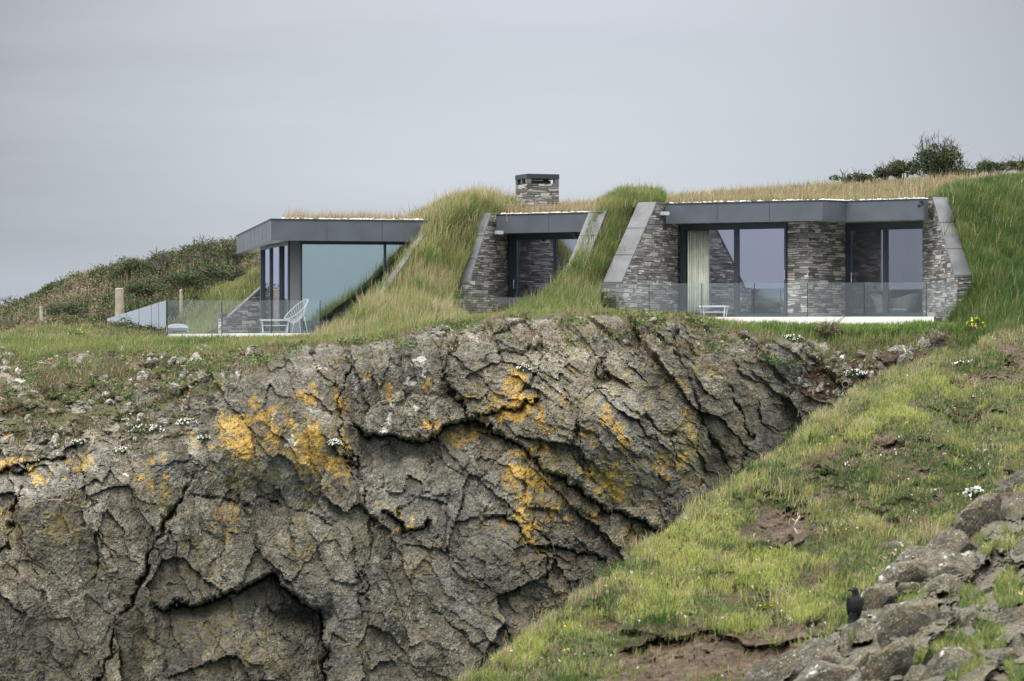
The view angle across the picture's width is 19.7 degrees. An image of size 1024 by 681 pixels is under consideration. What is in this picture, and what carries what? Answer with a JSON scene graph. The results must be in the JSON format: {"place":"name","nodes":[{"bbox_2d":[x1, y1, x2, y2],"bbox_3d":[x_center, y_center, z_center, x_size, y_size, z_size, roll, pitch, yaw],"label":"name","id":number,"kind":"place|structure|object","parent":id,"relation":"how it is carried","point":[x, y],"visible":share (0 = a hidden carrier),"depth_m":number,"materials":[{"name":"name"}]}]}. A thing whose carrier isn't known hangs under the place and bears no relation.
{"place":"outdoors","nodes":[
{"label":"outdoors","id":0,"kind":"place"},
{"bbox_2d":[4,251,259,335],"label":"hill","id":1,"kind":"structure","parent":0,"point":[174,292],"depth_m":99.91,"materials":[{"name":"green plant"}]},
{"bbox_2d":[43,278,69,291],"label":"gorse bush","id":2,"kind":"object","parent":1,"relation":"on","point":[49,286],"visible":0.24,"depth_m":108.86,"materials":[{"name":"green plant"}]},
{"bbox_2d":[42,295,90,316],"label":"gorse bush","id":3,"kind":"object","parent":1,"relation":"on","point":[64,308],"visible":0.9,"depth_m":96.73,"materials":[{"name":"green plant"}]},
{"bbox_2d":[0,313,171,339],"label":"grass","id":4,"kind":"structure","parent":1,"relation":"on","point":[35,329],"depth_m":92.22,"materials":[{"name":"green plant"}]},
{"bbox_2d":[88,263,112,277],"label":"gorse bush","id":5,"kind":"object","parent":1,"relation":"on","point":[100,273],"visible":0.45,"depth_m":105.74,"materials":[{"name":"green plant"}]},
{"bbox_2d":[1,278,225,323],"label":"wire fence","id":6,"kind":"object","parent":1,"relation":"on","point":[119,301],"visible":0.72,"depth_m":96.38,"materials":[{"name":"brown wood"}]},
{"bbox_2d":[0,235,259,332],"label":"scrub","id":7,"kind":"object","parent":1,"relation":"on","point":[87,301],"visible":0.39,"depth_m":102.14,"materials":[{"name":"green plant"}]},
{"bbox_2d":[0,295,16,308],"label":"dead shrub","id":8,"kind":"object","parent":7,"relation":"on","point":[2,299],"visible":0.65,"depth_m":115.98,"materials":[{"name":"grey plant"}]},
{"bbox_2d":[174,244,200,262],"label":"dead shrub","id":9,"kind":"object","parent":7,"relation":"on","point":[186,249],"visible":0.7,"depth_m":100.97,"materials":[{"name":"grey plant"}]},
{"bbox_2d":[106,257,156,275],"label":"gorse bush","id":10,"kind":"object","parent":1,"relation":"on","point":[130,265],"visible":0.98,"depth_m":103.87,"materials":[{"name":"green plant"}]},
{"bbox_2d":[110,278,172,296],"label":"gorse bush","id":11,"kind":"object","parent":1,"relation":"on","point":[150,289],"visible":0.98,"depth_m":96.78,"materials":[{"name":"green plant"}]},
{"bbox_2d":[144,246,172,270],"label":"dead shrub","id":12,"kind":"object","parent":1,"relation":"on","point":[165,257],"visible":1,"depth_m":102.95,"materials":[{"name":"grey plant"}]},
{"bbox_2d":[145,267,211,287],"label":"gorse bush","id":13,"kind":"object","parent":1,"relation":"on","point":[186,279],"visible":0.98,"depth_m":95.75,"materials":[{"name":"green plant"}]},
{"bbox_2d":[181,235,229,260],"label":"gorse bush","id":14,"kind":"object","parent":1,"relation":"on","point":[209,246],"visible":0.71,"depth_m":98.51,"materials":[{"name":"green plant"}]},
{"bbox_2d":[173,259,259,332],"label":"grass","id":15,"kind":"structure","parent":1,"relation":"on","point":[197,323],"depth_m":96.53,"materials":[{"name":"green plant"}]},
{"bbox_2d":[197,260,250,280],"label":"gorse bush","id":16,"kind":"object","parent":1,"relation":"on","point":[214,273],"visible":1,"depth_m":92.87,"materials":[{"name":"green plant"}]},
{"bbox_2d":[212,236,253,264],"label":"gorse bush","id":17,"kind":"object","parent":1,"relation":"on","point":[235,256],"visible":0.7,"depth_m":95.79,"materials":[{"name":"green plant"}]},
{"bbox_2d":[168,333,312,338],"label":"terrace","id":18,"kind":"structure","parent":0,"point":[237,334],"depth_m":76.99,"materials":[{"name":"white concrete"}]},
{"bbox_2d":[107,300,166,338],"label":"glass balustrade","id":19,"kind":"object","parent":18,"relation":"on","point":[149,319],"visible":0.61,"depth_m":80.60,"materials":[{"name":"clear glass"}]},
{"bbox_2d":[168,324,187,331],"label":"lounge seat","id":20,"kind":"object","parent":18,"relation":"on","point":[177,328],"visible":0.79,"depth_m":80.70,"materials":[{"name":"white fabric"}]},
{"bbox_2d":[167,301,320,334],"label":"glass balustrade","id":21,"kind":"object","parent":18,"relation":"on","point":[221,316],"visible":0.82,"depth_m":77.03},
{"bbox_2d":[260,319,289,332],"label":"slatted table","id":22,"kind":"object","parent":18,"relation":"on","point":[261,320],"visible":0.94,"depth_m":77.64,"materials":[{"name":"white metal"}]},
{"bbox_2d":[284,299,307,332],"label":"wire chair","id":23,"kind":"object","parent":18,"relation":"on","point":[301,314],"visible":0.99,"depth_m":77.55,"materials":[{"name":"white metal"}]},
{"bbox_2d":[308,321,329,332],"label":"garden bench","id":24,"kind":"object","parent":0,"point":[315,321],"visible":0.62,"depth_m":78.03,"materials":[{"name":"grey metal"}]},
{"bbox_2d":[282,206,435,219],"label":"grass","id":25,"kind":"structure","parent":0,"point":[389,216],"depth_m":79.79,"materials":[{"name":"beige plant"}]},
{"bbox_2d":[306,181,519,337],"bbox_3d":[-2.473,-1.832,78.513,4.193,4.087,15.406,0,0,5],"label":"grass bank","id":26,"kind":"structure","parent":0,"point":[449,247],"depth_m":78.67,"materials":[{"name":"green plant"}]},
{"bbox_2d":[281,217,422,219],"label":"pebbles","id":27,"kind":"object","parent":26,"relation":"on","point":[361,218],"visible":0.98,"depth_m":79.14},
{"bbox_2d":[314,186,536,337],"bbox_3d":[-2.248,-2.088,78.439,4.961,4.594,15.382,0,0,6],"label":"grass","id":28,"kind":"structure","parent":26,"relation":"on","point":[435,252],"depth_m":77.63,"materials":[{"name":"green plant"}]},
{"bbox_2d":[0,312,967,680],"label":"cliff","id":29,"kind":"structure","parent":0,"point":[436,514],"depth_m":65.58,"materials":[{"name":"grey stone"}]},
{"bbox_2d":[64,329,89,337],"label":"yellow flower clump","id":30,"kind":"object","parent":29,"relation":"on","point":[79,333],"visible":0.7,"depth_m":79.99,"materials":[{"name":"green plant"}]},
{"bbox_2d":[70,438,86,444],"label":"campion clump","id":31,"kind":"object","parent":29,"relation":"on","point":[80,441],"visible":1,"depth_m":66.25,"materials":[{"name":"white plant"}]},
{"bbox_2d":[111,446,126,451],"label":"campion clump","id":32,"kind":"object","parent":29,"relation":"on","point":[120,449],"visible":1,"depth_m":65.99,"materials":[{"name":"white plant"}]},
{"bbox_2d":[0,344,257,467],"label":"rocks","id":33,"kind":"object","parent":29,"relation":"on","point":[51,446],"visible":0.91,"depth_m":68.32,"materials":[{"name":"grey stone"}]},
{"bbox_2d":[0,341,278,470],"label":"grass","id":34,"kind":"structure","parent":29,"relation":"on","point":[105,366],"depth_m":67.66,"materials":[{"name":"green plant"}]},
{"bbox_2d":[128,423,163,434],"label":"campion clump","id":35,"kind":"object","parent":29,"relation":"on","point":[137,430],"visible":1,"depth_m":66.28,"materials":[{"name":"white plant"}]},
{"bbox_2d":[175,418,196,424],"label":"campion clump","id":36,"kind":"object","parent":29,"relation":"on","point":[185,420],"visible":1,"depth_m":66.07,"materials":[{"name":"white plant"}]},
{"bbox_2d":[196,434,210,439],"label":"campion clump","id":37,"kind":"object","parent":29,"relation":"on","point":[202,437],"visible":1,"depth_m":65.20,"materials":[{"name":"white plant"}]},
{"bbox_2d":[327,438,343,445],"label":"campion clump","id":38,"kind":"object","parent":29,"relation":"on","point":[334,442],"visible":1,"depth_m":65.45,"materials":[{"name":"white plant"}]},
{"bbox_2d":[1,309,835,405],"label":"plants","id":39,"kind":"object","parent":29,"relation":"on","point":[253,358],"visible":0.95,"depth_m":68.68,"materials":[{"name":"green plant"}]},
{"bbox_2d":[0,306,968,395],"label":"grass","id":40,"kind":"structure","parent":29,"relation":"on","point":[271,346],"depth_m":69.91,"materials":[{"name":"green plant"}]},
{"bbox_2d":[0,334,973,470],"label":"heath","id":41,"kind":"object","parent":29,"relation":"on","point":[122,363],"visible":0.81,"depth_m":68.50,"materials":[{"name":"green plant"}]},
{"bbox_2d":[516,362,530,371],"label":"campion clump","id":42,"kind":"object","parent":29,"relation":"on","point":[522,366],"visible":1,"depth_m":66.68,"materials":[{"name":"white plant"}]},
{"bbox_2d":[297,310,763,369],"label":"grass","id":43,"kind":"structure","parent":29,"relation":"on","point":[549,324],"depth_m":68.11,"materials":[{"name":"green plant"}]},
{"bbox_2d":[309,313,762,355],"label":"rubble","id":44,"kind":"object","parent":29,"relation":"on","point":[751,343],"visible":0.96,"depth_m":68.17,"materials":[{"name":"grey stone"}]},
{"bbox_2d":[217,174,971,332],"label":"earth sheltered house","id":45,"kind":"structure","parent":29,"relation":"on","point":[829,252],"depth_m":79.45,"materials":[{"name":"grey stone"}]},
{"bbox_2d":[260,241,289,332],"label":"window","id":46,"kind":"structure","parent":45,"relation":"in","point":[274,258],"depth_m":81.38,"materials":[{"name":"grey glass"}]},
{"bbox_2d":[301,241,412,332],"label":"window","id":47,"kind":"structure","parent":45,"relation":"in","point":[302,242],"depth_m":79.26,"materials":[{"name":"grey metal"}]},
{"bbox_2d":[509,233,579,308],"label":"window","id":48,"kind":"structure","parent":45,"relation":"in","point":[513,238],"depth_m":81.14,"materials":[{"name":"grey metal"}]},
{"bbox_2d":[501,211,588,213],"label":"pebbles","id":49,"kind":"object","parent":45,"relation":"on","point":[543,212],"visible":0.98,"depth_m":79.87,"materials":[{"name":"white gravel"}]},
{"bbox_2d":[688,230,710,313],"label":"curtain","id":50,"kind":"object","parent":45,"relation":"hanging from","point":[699,257],"visible":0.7,"depth_m":80.12,"materials":[{"name":"beige fabric"}]},
{"bbox_2d":[680,222,786,316],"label":"window","id":51,"kind":"structure","parent":45,"relation":"in","point":[736,227],"depth_m":79.44,"materials":[{"name":"grey metal"}]},
{"bbox_2d":[725,293,783,313],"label":"bed","id":52,"kind":"object","parent":45,"relation":"on","point":[769,304],"visible":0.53,"depth_m":80.24,"materials":[{"name":"fabric"}]},
{"bbox_2d":[845,221,922,316],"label":"window","id":53,"kind":"structure","parent":45,"relation":"in","point":[885,226],"depth_m":78.91,"materials":[{"name":"grey metal"}]},
{"bbox_2d":[889,281,892,312],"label":"bath tap","id":54,"kind":"object","parent":45,"relation":"on","point":[891,288],"visible":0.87,"depth_m":79.08,"materials":[{"name":"white metal"}]},
{"bbox_2d":[870,293,919,312],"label":"bathtub","id":55,"kind":"object","parent":45,"relation":"on","point":[905,303],"visible":0.75,"depth_m":79.04,"materials":[{"name":"white ceramic"}]},
{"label":"roof turf","id":56,"kind":"structure","parent":45,"relation":"on","visible":0},
{"bbox_2d":[664,187,928,202],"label":"grass","id":57,"kind":"structure","parent":56,"relation":"on","point":[802,196],"depth_m":79.24,"materials":[{"name":"plant"}]},
{"bbox_2d":[670,197,927,202],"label":"pebbles","id":58,"kind":"object","parent":56,"relation":"on","point":[813,199],"visible":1,"depth_m":78.02,"materials":[{"name":"white gravel"}]},
{"bbox_2d":[781,334,804,340],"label":"campion clump","id":59,"kind":"object","parent":29,"relation":"on","point":[795,337],"visible":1,"depth_m":71.97,"materials":[{"name":"white plant"}]},
{"bbox_2d":[813,316,844,337],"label":"thrift cushion","id":60,"kind":"object","parent":29,"relation":"on","point":[833,329],"visible":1,"depth_m":72.48,"materials":[{"name":"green plant"}]},
{"bbox_2d":[836,392,847,396],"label":"campion clump","id":61,"kind":"object","parent":29,"relation":"on","point":[840,395],"visible":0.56,"depth_m":71.01,"materials":[{"name":"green plant"}]},
{"bbox_2d":[791,341,914,395],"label":"rubble","id":62,"kind":"object","parent":29,"relation":"on","point":[908,354],"visible":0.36,"depth_m":71.40,"materials":[{"name":"grey stone"}]},
{"bbox_2d":[844,368,868,375],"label":"campion clump","id":63,"kind":"object","parent":29,"relation":"on","point":[862,373],"visible":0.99,"depth_m":71.15,"materials":[{"name":"white plant"}]},
{"bbox_2d":[746,319,967,340],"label":"grass","id":64,"kind":"structure","parent":29,"relation":"on","point":[867,326],"depth_m":72.63,"materials":[{"name":"green plant"}]},
{"bbox_2d":[856,350,869,357],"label":"boulder","id":65,"kind":"object","parent":29,"relation":"on","point":[860,353],"visible":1,"depth_m":71.81,"materials":[{"name":"grey stone"}]},
{"bbox_2d":[875,352,899,364],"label":"earth hummock","id":66,"kind":"object","parent":29,"relation":"on","point":[888,358],"visible":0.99,"depth_m":71.54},
{"bbox_2d":[912,350,929,360],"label":"earth hummock","id":67,"kind":"object","parent":29,"relation":"on","point":[922,353],"visible":0.46,"depth_m":71.32,"materials":[{"name":"brown soil"}]},
{"bbox_2d":[920,325,949,343],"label":"thrift cushion","id":68,"kind":"object","parent":29,"relation":"on","point":[938,334],"visible":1,"depth_m":71.61,"materials":[{"name":"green plant"}]},
{"bbox_2d":[0,303,976,367],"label":"grass","id":69,"kind":"structure","parent":0,"point":[43,342],"depth_m":72.84,"materials":[{"name":"green plant"}]},
{"bbox_2d":[0,0,1023,306],"label":"sky","id":70,"kind":"structure","parent":0,"point":[127,127],"materials":[{"name":"grey"}]},
{"bbox_2d":[502,197,597,212],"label":"grass","id":71,"kind":"structure","parent":0,"point":[568,207],"depth_m":81.04,"materials":[{"name":"beige plant"}]},
{"bbox_2d":[496,178,668,313],"bbox_3d":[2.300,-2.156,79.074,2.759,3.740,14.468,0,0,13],"label":"grass bank","id":72,"kind":"structure","parent":0,"point":[604,242],"depth_m":78.55,"materials":[{"name":"green plant"}]},
{"bbox_2d":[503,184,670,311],"bbox_3d":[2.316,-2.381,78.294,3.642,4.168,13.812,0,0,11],"label":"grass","id":73,"kind":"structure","parent":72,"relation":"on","point":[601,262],"depth_m":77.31,"materials":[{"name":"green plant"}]},
{"bbox_2d":[473,328,1023,680],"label":"hillside","id":74,"kind":"structure","parent":0,"point":[931,631],"depth_m":34.86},
{"bbox_2d":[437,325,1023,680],"bbox_3d":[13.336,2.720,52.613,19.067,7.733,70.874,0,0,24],"label":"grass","id":75,"kind":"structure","parent":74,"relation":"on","point":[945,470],"depth_m":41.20,"materials":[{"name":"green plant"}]},
{"bbox_2d":[474,332,1023,680],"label":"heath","id":76,"kind":"object","parent":74,"relation":"on","point":[677,623],"visible":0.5,"depth_m":39.47,"materials":[{"name":"green plant"}]},
{"bbox_2d":[496,336,1022,676],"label":"wildflowers","id":77,"kind":"object","parent":74,"relation":"on","point":[825,530],"visible":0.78,"depth_m":38.14,"materials":[{"name":"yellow plant"}]},
{"bbox_2d":[756,602,775,609],"bbox_3d":[3.010,3.160,34.977,0.264,0.113,0.211,0,0,0],"label":"yellow flower clump","id":78,"kind":"object","parent":74,"relation":"on","point":[763,606],"visible":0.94,"depth_m":34.93,"materials":[{"name":"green plant"}]},
{"bbox_2d":[793,513,799,533],"bbox_3d":[3.800,2.477,39.378,0.138,0.364,0.073,0,0,0],"label":"dead branch","id":79,"kind":"object","parent":74,"relation":"on","point":[795,523],"visible":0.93,"depth_m":39.35,"materials":[{"name":"beige wood"}]},
{"bbox_2d":[837,526,862,531],"bbox_3d":[4.444,2.459,38.317,0.444,0.106,0.331,0,0,21],"label":"yellow flower clump","id":80,"kind":"object","parent":74,"relation":"on","point":[845,529],"visible":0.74,"depth_m":38.28,"materials":[{"name":"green plant"}]},
{"bbox_2d":[846,587,862,623],"bbox_3d":[3.753,2.946,32.344,0.186,0.484,0.178,5,1,14],"label":"crow","id":81,"kind":"object","parent":74,"relation":"on","point":[854,604],"visible":0.92,"depth_m":32.29,"materials":[{"name":"black"}]},
{"bbox_2d":[742,469,1023,680],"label":"rock outcrop","id":82,"kind":"object","parent":74,"relation":"on","point":[938,558],"visible":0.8,"depth_m":30.84,"materials":[{"name":"grey stone"}]},
{"bbox_2d":[839,522,1023,680],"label":"grass","id":83,"kind":"structure","parent":74,"relation":"on","point":[963,603],"depth_m":30.68,"materials":[{"name":"green plant"}]},
{"bbox_2d":[952,359,975,365],"bbox_3d":[9.264,0.451,59.825,0.732,0.155,0.435,0,0,0],"label":"campion clump","id":84,"kind":"object","parent":74,"relation":"on","point":[959,363],"visible":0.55,"depth_m":59.75,"materials":[{"name":"white plant"}]},
{"bbox_2d":[963,485,983,496],"bbox_3d":[6.329,2.051,40.239,0.368,0.161,0.320,0,0,0],"label":"campion clump","id":85,"kind":"object","parent":74,"relation":"on","point":[974,490],"visible":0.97,"depth_m":40.16,"materials":[{"name":"white plant"}]},
{"bbox_2d":[709,317,933,324],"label":"terrace","id":86,"kind":"structure","parent":0,"point":[855,319],"depth_m":74.73,"materials":[{"name":"white concrete"}]},
{"bbox_2d":[699,305,728,316],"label":"slatted table","id":87,"kind":"object","parent":86,"relation":"on","point":[724,306],"visible":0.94,"depth_m":76.72,"materials":[{"name":"white metal"}]},
{"bbox_2d":[613,282,926,316],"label":"glass balustrade","id":88,"kind":"object","parent":86,"relation":"on","point":[807,299],"visible":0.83,"depth_m":75.24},
{"bbox_2d":[928,169,1023,349],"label":"grass bank","id":89,"kind":"structure","parent":0,"point":[968,292],"depth_m":74.39,"materials":[{"name":"green plant"}]},
{"bbox_2d":[966,317,984,329],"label":"yellow flower clump","id":90,"kind":"object","parent":89,"relation":"on","point":[973,323],"visible":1,"depth_m":71.82,"materials":[{"name":"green plant"}]},
{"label":"hill","id":91,"kind":"structure","parent":0,"visible":0},
{"bbox_2d":[500,167,1021,213],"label":"grass","id":92,"kind":"structure","parent":91,"relation":"on","point":[919,185],"depth_m":91.55,"materials":[{"name":"beige plant"}]},
{"bbox_2d":[829,167,860,183],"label":"gorse bush","id":93,"kind":"object","parent":91,"relation":"on","point":[848,178],"visible":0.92,"depth_m":98.88,"materials":[{"name":"green plant"}]},
{"bbox_2d":[854,169,880,182],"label":"gorse bush","id":94,"kind":"object","parent":91,"relation":"on","point":[862,176],"visible":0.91,"depth_m":98.37,"materials":[{"name":"green plant"}]},
{"bbox_2d":[873,161,896,179],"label":"gorse bush","id":95,"kind":"object","parent":91,"relation":"on","point":[883,172],"visible":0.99,"depth_m":97.94,"materials":[{"name":"green plant"}]},
{"bbox_2d":[885,154,920,178],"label":"gorse bush","id":96,"kind":"object","parent":91,"relation":"on","point":[899,167],"visible":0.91,"depth_m":98.83,"materials":[{"name":"green plant"}]},
{"bbox_2d":[912,132,968,177],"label":"gorse bush","id":97,"kind":"object","parent":91,"relation":"on","point":[935,161],"visible":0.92,"depth_m":99.69,"materials":[{"name":"green plant"}]},
{"bbox_2d":[954,160,984,177],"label":"gorse bush","id":98,"kind":"object","parent":91,"relation":"on","point":[965,169],"visible":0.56,"depth_m":100.94,"materials":[{"name":"green plant"}]},
{"bbox_2d":[976,156,1019,173],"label":"gorse bush","id":99,"kind":"object","parent":91,"relation":"on","point":[984,165],"visible":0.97,"depth_m":100.78,"materials":[{"name":"green plant"}]},
{"bbox_2d":[1005,154,1023,171],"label":"gorse bush","id":100,"kind":"object","parent":91,"relation":"on","point":[1021,165],"visible":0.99,"depth_m":101.01,"materials":[{"name":"green plant"}]}
]}

